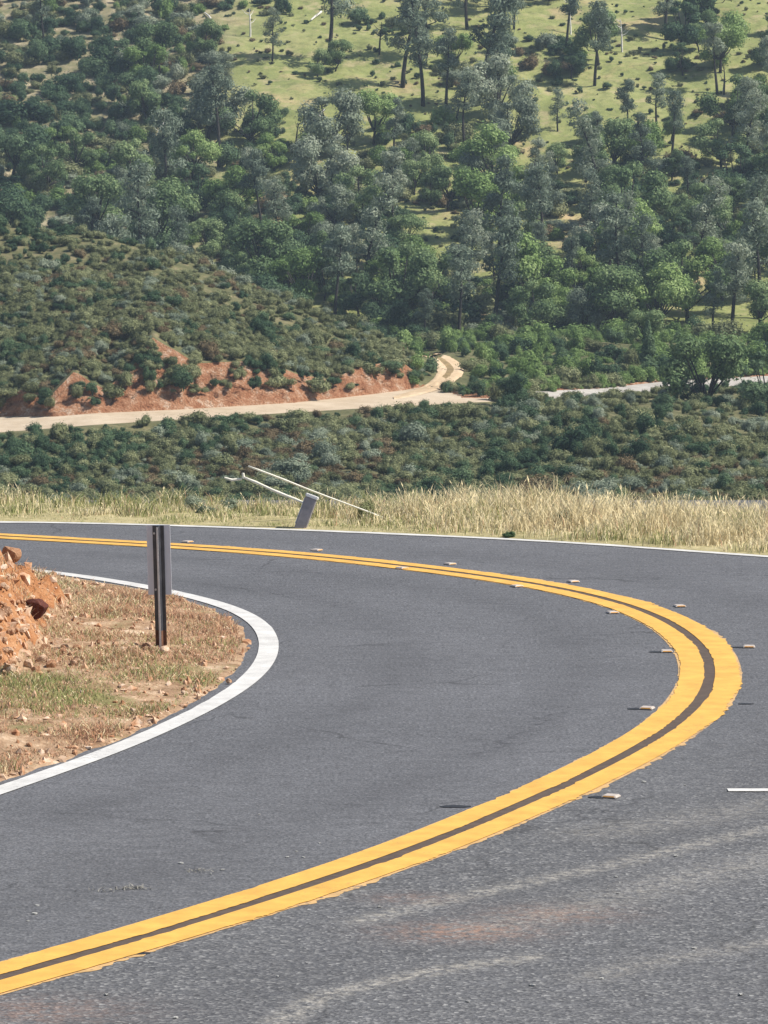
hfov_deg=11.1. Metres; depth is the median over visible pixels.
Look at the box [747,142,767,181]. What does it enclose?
oak tree
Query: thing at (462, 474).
shrub
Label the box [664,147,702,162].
shrub
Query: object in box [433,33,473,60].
oak tree
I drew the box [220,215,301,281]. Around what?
oak tree
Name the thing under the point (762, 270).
pine tree
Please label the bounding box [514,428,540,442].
shrub
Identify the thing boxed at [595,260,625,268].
shrub
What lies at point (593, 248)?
shrub
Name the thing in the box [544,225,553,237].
shrub
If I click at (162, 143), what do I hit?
pine tree
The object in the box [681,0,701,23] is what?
upright tree
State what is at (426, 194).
oak tree
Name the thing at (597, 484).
shrub
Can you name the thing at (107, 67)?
shrub
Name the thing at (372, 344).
shrub
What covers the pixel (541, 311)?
oak tree
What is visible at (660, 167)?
shrub
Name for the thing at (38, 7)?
pine tree
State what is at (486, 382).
shrub
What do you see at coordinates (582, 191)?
shrub
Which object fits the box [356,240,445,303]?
oak tree
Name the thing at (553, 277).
oak tree
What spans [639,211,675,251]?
oak tree
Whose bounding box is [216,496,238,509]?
weed
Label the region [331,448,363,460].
shrub
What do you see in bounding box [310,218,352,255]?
oak tree
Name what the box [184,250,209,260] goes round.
shrub
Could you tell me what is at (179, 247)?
pine tree
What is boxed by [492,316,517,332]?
shrub
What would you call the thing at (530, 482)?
shrub
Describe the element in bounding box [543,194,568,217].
shrub
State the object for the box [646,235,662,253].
pine tree
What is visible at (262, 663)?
white line
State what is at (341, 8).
pine tree
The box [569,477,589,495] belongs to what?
shrub
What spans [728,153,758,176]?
oak tree
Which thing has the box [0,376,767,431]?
dirt road
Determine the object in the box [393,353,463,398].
dirt track
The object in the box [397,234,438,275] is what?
oak tree
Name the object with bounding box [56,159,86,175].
shrub
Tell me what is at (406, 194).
shrub
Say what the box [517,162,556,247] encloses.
pine tree
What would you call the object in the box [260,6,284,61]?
pine tree
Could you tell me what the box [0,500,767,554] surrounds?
ground
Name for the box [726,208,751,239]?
oak tree
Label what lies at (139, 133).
shrub
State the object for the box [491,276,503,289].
shrub
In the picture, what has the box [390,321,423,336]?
shrub
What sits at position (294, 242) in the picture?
oak tree
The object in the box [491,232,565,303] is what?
oak tree
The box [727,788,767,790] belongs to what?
white line
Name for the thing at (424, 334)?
shrub
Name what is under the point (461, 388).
shrub
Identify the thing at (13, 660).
rock
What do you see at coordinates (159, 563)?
marker post
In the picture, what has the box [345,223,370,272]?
pine tree
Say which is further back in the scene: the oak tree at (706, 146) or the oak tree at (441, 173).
the oak tree at (706, 146)
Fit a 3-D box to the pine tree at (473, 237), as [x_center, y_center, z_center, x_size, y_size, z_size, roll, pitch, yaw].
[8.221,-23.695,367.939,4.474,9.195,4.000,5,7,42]
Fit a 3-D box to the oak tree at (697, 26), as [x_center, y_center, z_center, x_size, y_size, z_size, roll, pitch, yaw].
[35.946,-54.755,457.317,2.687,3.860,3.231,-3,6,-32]
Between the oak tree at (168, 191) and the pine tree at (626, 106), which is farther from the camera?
the pine tree at (626, 106)
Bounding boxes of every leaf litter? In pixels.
[115,883,158,889]
[185,867,216,872]
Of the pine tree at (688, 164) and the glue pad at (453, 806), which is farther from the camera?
the pine tree at (688, 164)
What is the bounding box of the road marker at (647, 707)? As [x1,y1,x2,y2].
[627,706,654,709]
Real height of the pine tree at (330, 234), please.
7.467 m
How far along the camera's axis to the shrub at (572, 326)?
350.75 m
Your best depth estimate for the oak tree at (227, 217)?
383.45 m
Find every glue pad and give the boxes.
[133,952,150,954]
[439,805,470,807]
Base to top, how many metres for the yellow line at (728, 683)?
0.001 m
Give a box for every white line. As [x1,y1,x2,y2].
[0,521,767,556]
[0,570,278,793]
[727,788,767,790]
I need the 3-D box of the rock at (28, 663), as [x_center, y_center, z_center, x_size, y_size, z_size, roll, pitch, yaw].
[-2.637,1.132,29.420,0.079,0.069,0.090,6,25,-19]
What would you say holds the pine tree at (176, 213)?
on the hillside
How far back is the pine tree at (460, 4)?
464.10 m
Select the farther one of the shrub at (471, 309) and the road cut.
the shrub at (471, 309)
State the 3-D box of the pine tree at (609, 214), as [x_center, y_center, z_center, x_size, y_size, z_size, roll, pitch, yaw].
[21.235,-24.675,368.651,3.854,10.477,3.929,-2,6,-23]
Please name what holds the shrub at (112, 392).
on the road cut
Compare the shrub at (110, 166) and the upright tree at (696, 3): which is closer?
the shrub at (110, 166)
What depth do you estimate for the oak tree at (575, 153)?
415.04 m
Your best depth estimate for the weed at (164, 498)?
43.66 m
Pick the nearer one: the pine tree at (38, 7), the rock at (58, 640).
the rock at (58, 640)
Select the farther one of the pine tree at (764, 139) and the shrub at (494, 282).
the pine tree at (764, 139)
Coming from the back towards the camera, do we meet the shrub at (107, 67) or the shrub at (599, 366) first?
the shrub at (107, 67)
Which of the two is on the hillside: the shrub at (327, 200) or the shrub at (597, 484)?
the shrub at (327, 200)
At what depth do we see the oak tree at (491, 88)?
432.40 m
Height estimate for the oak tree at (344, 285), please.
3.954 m
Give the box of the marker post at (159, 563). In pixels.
[146,525,171,647]
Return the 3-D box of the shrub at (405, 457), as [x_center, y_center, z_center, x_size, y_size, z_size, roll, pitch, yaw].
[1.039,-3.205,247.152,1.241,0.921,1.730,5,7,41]
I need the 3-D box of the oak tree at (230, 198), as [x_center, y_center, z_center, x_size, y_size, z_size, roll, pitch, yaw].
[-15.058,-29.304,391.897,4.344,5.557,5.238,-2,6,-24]
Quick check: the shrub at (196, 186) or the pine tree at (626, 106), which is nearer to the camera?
the shrub at (196, 186)
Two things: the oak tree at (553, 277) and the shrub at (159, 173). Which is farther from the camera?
the shrub at (159, 173)
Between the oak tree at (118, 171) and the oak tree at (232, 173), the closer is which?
the oak tree at (232, 173)
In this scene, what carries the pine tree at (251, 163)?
on the hillside
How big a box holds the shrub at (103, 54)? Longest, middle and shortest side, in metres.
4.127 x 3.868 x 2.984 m
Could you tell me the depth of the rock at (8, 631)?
29.80 m
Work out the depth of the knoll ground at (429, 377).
302.48 m
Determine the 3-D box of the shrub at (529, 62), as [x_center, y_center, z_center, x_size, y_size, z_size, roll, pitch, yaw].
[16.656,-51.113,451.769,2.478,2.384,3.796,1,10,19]
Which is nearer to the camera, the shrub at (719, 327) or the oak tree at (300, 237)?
the shrub at (719, 327)
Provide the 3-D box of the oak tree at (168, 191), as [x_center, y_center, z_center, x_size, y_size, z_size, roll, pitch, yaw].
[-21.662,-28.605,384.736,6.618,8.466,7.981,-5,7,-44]
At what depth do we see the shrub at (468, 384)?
282.58 m
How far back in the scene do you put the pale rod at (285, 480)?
41.45 m
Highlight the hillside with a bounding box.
[0,0,767,335]
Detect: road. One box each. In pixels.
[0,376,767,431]
[0,500,767,1023]
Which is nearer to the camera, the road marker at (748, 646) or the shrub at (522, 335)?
the road marker at (748, 646)
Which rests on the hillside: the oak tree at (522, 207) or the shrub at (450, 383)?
the oak tree at (522, 207)
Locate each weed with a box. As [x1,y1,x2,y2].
[103,490,145,500]
[145,491,182,503]
[183,493,206,509]
[195,504,216,512]
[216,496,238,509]
[356,499,376,518]
[501,531,515,537]
[550,508,570,523]
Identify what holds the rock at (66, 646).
on the verge
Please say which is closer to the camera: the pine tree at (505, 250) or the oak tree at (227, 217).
the pine tree at (505, 250)
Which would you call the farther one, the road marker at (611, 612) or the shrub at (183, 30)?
the shrub at (183, 30)
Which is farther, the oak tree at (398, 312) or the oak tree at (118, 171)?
the oak tree at (118, 171)
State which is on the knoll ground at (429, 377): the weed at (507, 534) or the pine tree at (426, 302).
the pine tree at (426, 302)
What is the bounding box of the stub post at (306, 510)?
[294,493,318,527]
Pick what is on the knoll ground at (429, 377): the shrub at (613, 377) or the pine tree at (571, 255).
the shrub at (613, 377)
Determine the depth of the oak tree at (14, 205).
384.42 m
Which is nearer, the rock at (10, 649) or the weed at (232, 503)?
the rock at (10, 649)
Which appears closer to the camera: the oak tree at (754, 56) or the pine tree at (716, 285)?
the pine tree at (716, 285)
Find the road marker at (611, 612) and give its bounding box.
[605,611,618,613]
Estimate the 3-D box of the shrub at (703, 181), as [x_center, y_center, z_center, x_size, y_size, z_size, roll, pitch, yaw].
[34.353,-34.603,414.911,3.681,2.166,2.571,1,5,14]
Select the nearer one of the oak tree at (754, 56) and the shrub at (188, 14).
the oak tree at (754, 56)
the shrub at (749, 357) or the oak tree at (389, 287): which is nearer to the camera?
the shrub at (749, 357)
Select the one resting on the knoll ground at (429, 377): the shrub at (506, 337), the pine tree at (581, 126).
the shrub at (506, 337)
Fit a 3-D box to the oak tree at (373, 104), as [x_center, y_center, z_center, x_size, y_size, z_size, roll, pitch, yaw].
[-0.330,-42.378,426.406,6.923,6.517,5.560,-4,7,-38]
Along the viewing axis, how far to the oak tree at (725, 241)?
377.77 m
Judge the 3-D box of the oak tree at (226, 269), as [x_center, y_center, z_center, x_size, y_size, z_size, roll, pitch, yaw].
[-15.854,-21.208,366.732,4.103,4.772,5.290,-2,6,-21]
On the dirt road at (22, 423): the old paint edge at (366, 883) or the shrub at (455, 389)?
the shrub at (455, 389)
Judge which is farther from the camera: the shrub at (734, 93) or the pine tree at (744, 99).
the shrub at (734, 93)
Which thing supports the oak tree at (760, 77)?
on the hillside
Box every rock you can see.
[3,606,12,614]
[6,627,15,633]
[6,647,13,652]
[6,664,15,671]
[8,658,16,664]
[19,627,27,633]
[23,659,32,666]
[30,665,40,671]
[36,654,45,661]
[39,644,50,650]
[46,660,55,667]
[52,638,62,644]
[60,644,69,648]
[72,644,80,649]
[159,645,169,653]
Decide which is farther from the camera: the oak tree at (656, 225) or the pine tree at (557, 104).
the pine tree at (557, 104)
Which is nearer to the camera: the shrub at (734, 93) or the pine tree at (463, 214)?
the pine tree at (463, 214)
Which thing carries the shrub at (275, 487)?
on the gully ground at (343, 413)
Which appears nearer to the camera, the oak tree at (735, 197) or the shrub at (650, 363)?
the shrub at (650, 363)
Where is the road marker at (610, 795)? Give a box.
[588,793,620,798]
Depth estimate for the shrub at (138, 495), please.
234.05 m
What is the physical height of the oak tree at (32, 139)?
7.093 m
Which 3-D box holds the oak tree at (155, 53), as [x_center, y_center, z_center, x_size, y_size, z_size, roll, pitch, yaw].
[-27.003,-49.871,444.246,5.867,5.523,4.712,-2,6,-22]
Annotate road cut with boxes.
[0,338,767,416]
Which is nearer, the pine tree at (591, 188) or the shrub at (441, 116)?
the pine tree at (591, 188)
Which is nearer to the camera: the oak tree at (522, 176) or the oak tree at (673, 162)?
the oak tree at (522, 176)
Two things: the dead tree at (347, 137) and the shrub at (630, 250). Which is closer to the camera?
the shrub at (630, 250)
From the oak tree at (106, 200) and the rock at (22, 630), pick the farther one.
the oak tree at (106, 200)
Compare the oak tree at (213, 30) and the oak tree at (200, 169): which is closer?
the oak tree at (200, 169)
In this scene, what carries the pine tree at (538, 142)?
on the hillside
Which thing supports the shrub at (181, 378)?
on the road cut
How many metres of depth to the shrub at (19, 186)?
407.85 m
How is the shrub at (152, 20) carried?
on the hillside
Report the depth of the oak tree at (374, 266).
368.10 m
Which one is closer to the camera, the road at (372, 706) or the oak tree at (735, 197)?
the road at (372, 706)
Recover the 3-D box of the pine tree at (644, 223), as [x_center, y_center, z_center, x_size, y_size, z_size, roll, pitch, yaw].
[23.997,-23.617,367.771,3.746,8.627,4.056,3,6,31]
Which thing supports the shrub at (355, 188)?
on the hillside
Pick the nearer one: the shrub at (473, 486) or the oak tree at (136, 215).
the shrub at (473, 486)
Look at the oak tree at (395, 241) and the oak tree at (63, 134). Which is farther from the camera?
the oak tree at (63, 134)
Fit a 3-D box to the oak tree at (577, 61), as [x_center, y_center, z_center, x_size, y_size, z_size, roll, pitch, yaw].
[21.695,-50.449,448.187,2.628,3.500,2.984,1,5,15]
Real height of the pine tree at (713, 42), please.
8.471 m
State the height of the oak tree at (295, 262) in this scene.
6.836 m
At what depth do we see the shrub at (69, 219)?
396.11 m
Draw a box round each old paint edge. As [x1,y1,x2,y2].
[0,538,680,961]
[0,567,742,994]
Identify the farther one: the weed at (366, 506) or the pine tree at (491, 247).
the pine tree at (491, 247)
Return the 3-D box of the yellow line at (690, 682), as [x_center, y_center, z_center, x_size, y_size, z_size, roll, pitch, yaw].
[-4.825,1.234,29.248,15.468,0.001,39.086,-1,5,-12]
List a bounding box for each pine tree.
[28,0,51,38]
[73,194,103,231]
[96,211,136,239]
[108,179,127,227]
[111,159,163,249]
[146,106,191,180]
[166,204,193,254]
[169,240,190,256]
[196,61,240,167]
[216,51,235,96]
[236,146,269,222]
[239,147,266,212]
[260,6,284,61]
[260,175,292,223]
[317,222,359,314]
[322,0,359,64]
[323,220,348,278]
[324,133,358,184]
[342,173,405,272]
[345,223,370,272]
[372,150,410,228]
[379,146,404,182]
[384,0,438,87]
[384,97,407,146]
[391,0,435,106]
[405,137,421,169]
[409,0,449,57]
[413,287,433,327]
[428,25,460,106]
[441,242,478,330]
[443,67,480,142]
[446,0,481,29]
[448,209,473,250]
[452,207,490,282]
[469,0,523,106]
[480,153,520,245]
[480,231,498,279]
[481,213,526,316]
[503,0,526,29]
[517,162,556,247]
[524,136,546,167]
[528,220,548,244]
[539,151,560,186]
[548,86,567,131]
[557,0,581,44]
[561,235,582,287]
[564,97,611,188]
[576,167,604,229]
[582,0,613,85]
[589,109,604,132]
[591,189,639,268]
[596,190,637,291]
[614,77,637,122]
[624,211,657,277]
[627,110,659,184]
[645,71,667,129]
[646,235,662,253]
[651,0,675,40]
[663,89,685,151]
[677,176,731,279]
[678,155,698,197]
[698,21,727,94]
[702,268,728,324]
[718,237,755,324]
[721,252,747,311]
[726,88,767,151]
[728,76,761,150]
[736,171,767,236]
[736,197,767,318]
[747,238,767,279]
[756,35,767,71]
[757,122,767,150]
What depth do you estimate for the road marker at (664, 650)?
30.84 m
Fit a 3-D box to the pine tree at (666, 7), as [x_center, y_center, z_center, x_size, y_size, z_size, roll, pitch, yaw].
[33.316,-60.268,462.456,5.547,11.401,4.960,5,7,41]
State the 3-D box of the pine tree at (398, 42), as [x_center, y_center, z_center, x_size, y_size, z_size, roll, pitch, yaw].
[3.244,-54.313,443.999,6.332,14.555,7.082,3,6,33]
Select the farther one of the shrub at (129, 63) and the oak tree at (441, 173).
the shrub at (129, 63)
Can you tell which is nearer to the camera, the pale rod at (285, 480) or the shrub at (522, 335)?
the pale rod at (285, 480)
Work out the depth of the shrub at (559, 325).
355.63 m
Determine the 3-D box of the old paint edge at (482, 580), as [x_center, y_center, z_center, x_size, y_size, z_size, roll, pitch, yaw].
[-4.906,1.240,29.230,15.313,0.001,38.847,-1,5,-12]
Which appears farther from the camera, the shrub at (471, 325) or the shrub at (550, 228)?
the shrub at (550, 228)
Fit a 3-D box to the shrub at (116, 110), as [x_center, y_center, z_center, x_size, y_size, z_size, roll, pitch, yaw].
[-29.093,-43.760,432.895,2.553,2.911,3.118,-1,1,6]
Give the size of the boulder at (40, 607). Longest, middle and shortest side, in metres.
0.188 x 0.171 x 0.130 m
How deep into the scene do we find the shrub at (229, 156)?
417.24 m
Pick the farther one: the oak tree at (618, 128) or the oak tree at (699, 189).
the oak tree at (618, 128)
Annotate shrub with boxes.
[0,47,7,62]
[0,94,60,125]
[0,138,23,163]
[0,212,8,225]
[7,16,30,41]
[10,181,26,194]
[20,190,37,207]
[28,201,46,228]
[34,191,53,212]
[42,70,77,85]
[42,115,72,141]
[45,215,75,226]
[53,199,69,208]
[54,50,68,61]
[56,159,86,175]
[57,109,85,132]
[71,95,104,105]
[80,133,113,145]
[88,39,116,66]
[93,323,125,338]
[94,75,112,90]
[97,59,124,74]
[97,160,129,181]
[101,385,124,399]
[107,98,128,120]
[116,45,141,67]
[128,126,148,142]
[129,12,162,30]
[130,492,141,499]
[139,109,155,120]
[146,485,159,494]
[150,158,176,176]
[151,224,174,250]
[157,0,174,18]
[164,102,187,120]
[168,110,191,127]
[169,10,194,19]
[170,362,194,391]
[173,25,190,34]
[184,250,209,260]
[193,180,211,190]
[194,338,220,360]
[208,452,233,466]
[209,413,245,424]
[217,140,241,169]
[218,243,232,252]
[240,104,261,130]
[254,192,289,210]
[269,485,289,492]
[274,189,303,214]
[274,275,299,284]
[305,376,329,392]
[320,484,347,499]
[323,195,332,204]
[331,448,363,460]
[336,259,353,275]
[336,481,358,491]
[350,168,364,184]
[350,183,371,193]
[362,302,390,321]
[363,337,380,351]
[363,359,387,377]
[388,356,408,370]
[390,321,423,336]
[393,186,413,200]
[394,327,414,346]
[394,419,429,444]
[398,108,424,134]
[400,453,410,465]
[405,305,424,326]
[406,340,431,357]
[406,413,423,422]
[407,304,468,331]
[413,122,432,133]
[414,329,439,343]
[419,469,443,478]
[427,104,457,124]
[438,68,459,81]
[439,296,483,321]
[442,378,454,387]
[442,382,452,392]
[448,463,472,485]
[452,385,467,391]
[455,357,490,370]
[458,385,474,393]
[459,482,492,494]
[464,322,479,330]
[465,382,474,389]
[466,290,495,314]
[470,379,486,396]
[483,376,508,400]
[483,378,489,394]
[487,366,507,377]
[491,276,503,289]
[492,308,509,320]
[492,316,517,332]
[493,60,518,83]
[495,282,519,301]
[501,294,528,310]
[501,330,513,353]
[502,276,537,295]
[512,332,536,345]
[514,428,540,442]
[514,472,560,495]
[518,320,556,334]
[519,53,539,69]
[519,346,544,366]
[523,377,533,389]
[527,297,540,310]
[529,344,544,360]
[535,332,552,353]
[541,448,561,462]
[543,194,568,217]
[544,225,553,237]
[546,316,571,331]
[551,364,581,383]
[553,356,575,370]
[554,219,581,232]
[555,252,567,259]
[562,322,589,333]
[566,230,597,252]
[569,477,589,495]
[577,189,599,202]
[577,200,601,220]
[586,355,622,375]
[587,477,619,490]
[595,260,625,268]
[600,343,626,361]
[603,371,625,386]
[609,483,624,499]
[618,408,646,418]
[620,157,636,175]
[621,248,639,265]
[621,347,640,366]
[631,182,645,194]
[636,338,659,361]
[639,352,693,373]
[649,155,689,174]
[653,347,670,363]
[654,207,673,217]
[656,442,676,456]
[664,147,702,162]
[684,318,747,338]
[697,173,712,187]
[725,432,752,446]
[729,86,739,98]
[739,338,767,363]
[744,488,767,499]
[746,317,766,339]
[748,141,767,152]
[752,467,767,479]
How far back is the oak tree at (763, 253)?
367.86 m
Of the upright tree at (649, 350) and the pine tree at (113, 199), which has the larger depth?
the pine tree at (113, 199)
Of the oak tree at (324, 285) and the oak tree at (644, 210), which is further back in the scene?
the oak tree at (644, 210)
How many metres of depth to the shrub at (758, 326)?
335.91 m
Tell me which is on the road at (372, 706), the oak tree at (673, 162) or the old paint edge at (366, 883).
the old paint edge at (366, 883)
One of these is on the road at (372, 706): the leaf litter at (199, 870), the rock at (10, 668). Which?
the leaf litter at (199, 870)
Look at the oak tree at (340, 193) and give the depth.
394.83 m
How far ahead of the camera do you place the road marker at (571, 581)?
35.87 m
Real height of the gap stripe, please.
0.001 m
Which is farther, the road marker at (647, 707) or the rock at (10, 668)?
the rock at (10, 668)
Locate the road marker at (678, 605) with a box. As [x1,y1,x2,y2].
[673,604,685,606]
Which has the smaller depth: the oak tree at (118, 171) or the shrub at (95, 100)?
the oak tree at (118, 171)
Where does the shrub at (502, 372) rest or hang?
on the knoll ground at (429, 377)
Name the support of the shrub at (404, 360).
on the road cut
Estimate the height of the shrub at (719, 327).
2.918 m
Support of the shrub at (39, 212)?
on the hillside
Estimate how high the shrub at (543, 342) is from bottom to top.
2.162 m
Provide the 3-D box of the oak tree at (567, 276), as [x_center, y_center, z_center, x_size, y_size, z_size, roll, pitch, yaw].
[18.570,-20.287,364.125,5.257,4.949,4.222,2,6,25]
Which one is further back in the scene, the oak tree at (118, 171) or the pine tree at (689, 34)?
the pine tree at (689, 34)
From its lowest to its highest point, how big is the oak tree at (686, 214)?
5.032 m
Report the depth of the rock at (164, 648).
30.31 m
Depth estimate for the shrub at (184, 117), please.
431.33 m
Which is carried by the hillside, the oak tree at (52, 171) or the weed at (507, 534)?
the oak tree at (52, 171)
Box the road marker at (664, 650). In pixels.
[649,649,672,652]
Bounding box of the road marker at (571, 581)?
[566,580,579,582]
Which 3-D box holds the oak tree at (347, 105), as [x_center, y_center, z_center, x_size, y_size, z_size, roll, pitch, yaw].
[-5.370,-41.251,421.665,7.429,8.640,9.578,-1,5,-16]
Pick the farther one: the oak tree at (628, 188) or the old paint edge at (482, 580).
the oak tree at (628, 188)
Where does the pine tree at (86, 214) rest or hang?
on the hillside
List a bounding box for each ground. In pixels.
[0,226,750,392]
[0,386,767,496]
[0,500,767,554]
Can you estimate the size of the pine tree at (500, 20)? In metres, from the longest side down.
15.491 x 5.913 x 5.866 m
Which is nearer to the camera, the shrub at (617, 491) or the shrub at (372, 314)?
the shrub at (617, 491)
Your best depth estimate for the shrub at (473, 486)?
235.09 m
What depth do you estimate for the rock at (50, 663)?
29.39 m
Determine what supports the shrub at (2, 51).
on the hillside
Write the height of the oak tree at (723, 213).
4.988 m
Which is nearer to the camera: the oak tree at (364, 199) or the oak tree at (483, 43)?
the oak tree at (364, 199)
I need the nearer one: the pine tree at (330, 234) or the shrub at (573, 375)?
the shrub at (573, 375)
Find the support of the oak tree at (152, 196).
on the hillside
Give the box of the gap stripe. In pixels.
[0,535,714,979]
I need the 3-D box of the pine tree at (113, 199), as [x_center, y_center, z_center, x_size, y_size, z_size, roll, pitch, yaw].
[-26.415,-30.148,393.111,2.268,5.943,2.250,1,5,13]
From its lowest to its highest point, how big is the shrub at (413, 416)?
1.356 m
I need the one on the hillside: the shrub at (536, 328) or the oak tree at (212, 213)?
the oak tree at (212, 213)
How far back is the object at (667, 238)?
375.62 m
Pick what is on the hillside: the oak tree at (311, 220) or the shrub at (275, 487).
the oak tree at (311, 220)
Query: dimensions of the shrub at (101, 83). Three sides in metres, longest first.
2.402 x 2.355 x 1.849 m
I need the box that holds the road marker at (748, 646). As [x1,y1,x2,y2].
[732,645,754,647]
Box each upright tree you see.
[638,320,656,367]
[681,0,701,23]
[699,0,716,22]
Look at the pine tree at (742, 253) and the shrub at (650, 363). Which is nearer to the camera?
the shrub at (650, 363)
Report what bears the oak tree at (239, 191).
on the hillside
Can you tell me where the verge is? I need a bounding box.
[0,550,247,781]
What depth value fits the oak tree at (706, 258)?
367.63 m
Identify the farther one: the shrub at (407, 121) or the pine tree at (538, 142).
the shrub at (407, 121)
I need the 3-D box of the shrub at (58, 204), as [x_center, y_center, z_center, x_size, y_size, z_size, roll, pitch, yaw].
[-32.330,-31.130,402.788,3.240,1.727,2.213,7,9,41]
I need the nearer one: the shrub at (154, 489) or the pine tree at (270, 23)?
the shrub at (154, 489)
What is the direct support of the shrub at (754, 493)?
on the gully ground at (343, 413)
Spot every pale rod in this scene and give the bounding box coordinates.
[224,473,302,502]
[248,465,380,517]
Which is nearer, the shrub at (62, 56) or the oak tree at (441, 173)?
the oak tree at (441, 173)
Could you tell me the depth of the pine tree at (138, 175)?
374.64 m
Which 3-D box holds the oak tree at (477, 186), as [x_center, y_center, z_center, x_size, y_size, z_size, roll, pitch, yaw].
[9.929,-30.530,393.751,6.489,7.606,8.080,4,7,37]
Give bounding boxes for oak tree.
[0,122,53,174]
[0,181,37,226]
[15,143,68,191]
[42,125,79,148]
[52,128,101,164]
[63,169,126,230]
[102,164,128,187]
[103,181,130,210]
[110,137,155,185]
[117,63,158,99]
[120,43,168,75]
[121,175,202,243]
[125,78,163,119]
[127,205,150,222]
[132,20,179,74]
[139,181,157,217]
[167,129,224,179]
[178,162,216,217]
[179,68,254,139]
[182,194,194,221]
[183,217,228,263]
[192,18,225,52]
[199,165,264,215]
[202,257,234,273]
[205,208,239,254]
[206,188,248,224]
[206,204,237,218]
[213,89,285,142]
[220,173,245,196]
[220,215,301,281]
[221,243,253,276]
[227,219,268,257]
[250,271,289,290]
[252,238,305,289]
[254,131,287,170]
[265,244,323,298]
[273,284,312,301]
[282,211,323,238]
[286,132,363,195]
[287,229,311,248]
[295,84,367,160]
[297,249,327,279]
[303,229,336,269]
[306,48,332,76]
[306,182,356,227]
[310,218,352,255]
[312,257,345,300]
[325,164,395,213]
[328,37,355,71]
[333,273,365,316]
[339,270,374,309]
[355,89,403,144]
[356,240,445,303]
[359,206,399,262]
[360,285,392,315]
[362,249,406,284]
[368,145,413,172]
[386,213,429,243]
[388,298,414,325]
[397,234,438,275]
[397,246,474,302]
[401,157,432,194]
[405,129,444,167]
[417,171,443,205]
[426,162,470,211]
[432,257,445,283]
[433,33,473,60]
[449,121,526,192]
[449,166,510,222]
[451,148,509,182]
[455,49,540,115]
[471,126,511,166]
[471,217,495,255]
[477,30,512,62]
[485,91,541,145]
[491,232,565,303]
[492,200,546,238]
[494,370,529,401]
[502,278,570,326]
[504,190,522,204]
[511,168,546,208]
[513,171,568,213]
[532,267,561,281]
[534,241,575,288]
[543,286,571,321]
[544,141,568,173]
[544,272,571,298]
[556,265,605,300]
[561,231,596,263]
[562,245,599,284]
[564,51,586,78]
[564,285,615,330]
[567,200,627,248]
[569,133,611,182]
[570,261,643,324]
[572,6,620,65]
[573,112,603,138]
[591,160,675,214]
[592,116,639,166]
[594,196,663,258]
[597,164,641,198]
[614,252,640,277]
[617,184,633,197]
[618,117,666,174]
[621,307,667,340]
[626,286,662,309]
[627,260,700,328]
[637,238,738,322]
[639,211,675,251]
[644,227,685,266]
[654,329,752,399]
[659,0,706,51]
[660,192,690,230]
[661,148,685,180]
[662,111,684,140]
[663,42,691,75]
[671,216,698,251]
[674,199,717,235]
[676,262,702,291]
[682,22,701,50]
[685,236,743,300]
[687,180,731,207]
[688,118,749,167]
[695,73,767,136]
[696,8,751,72]
[701,9,718,25]
[705,143,762,193]
[705,199,741,236]
[718,238,746,263]
[719,175,748,212]
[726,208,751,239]
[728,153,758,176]
[736,351,767,405]
[740,276,767,322]
[741,73,767,94]
[743,180,767,207]
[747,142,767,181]
[748,28,767,64]
[752,227,767,268]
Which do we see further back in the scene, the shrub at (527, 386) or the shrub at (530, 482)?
the shrub at (527, 386)
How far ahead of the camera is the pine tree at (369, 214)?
368.11 m
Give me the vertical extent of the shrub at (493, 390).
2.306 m
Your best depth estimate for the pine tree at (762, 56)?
442.80 m
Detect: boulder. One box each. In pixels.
[2,546,21,561]
[26,598,48,619]
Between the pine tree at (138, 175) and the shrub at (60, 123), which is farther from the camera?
the shrub at (60, 123)
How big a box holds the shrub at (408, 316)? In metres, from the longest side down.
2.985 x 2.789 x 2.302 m
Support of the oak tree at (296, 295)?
on the knoll ground at (429, 377)
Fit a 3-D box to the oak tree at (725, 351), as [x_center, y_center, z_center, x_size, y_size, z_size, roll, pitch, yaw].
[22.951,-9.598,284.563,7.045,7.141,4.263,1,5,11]
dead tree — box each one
[244,8,255,36]
[295,122,302,143]
[341,125,352,149]
[373,22,385,54]
[564,0,571,33]
[616,19,627,51]
[717,66,729,94]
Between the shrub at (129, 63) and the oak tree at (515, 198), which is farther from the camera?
the shrub at (129, 63)
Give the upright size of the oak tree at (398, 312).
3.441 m
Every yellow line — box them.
[0,533,742,992]
[0,536,704,973]

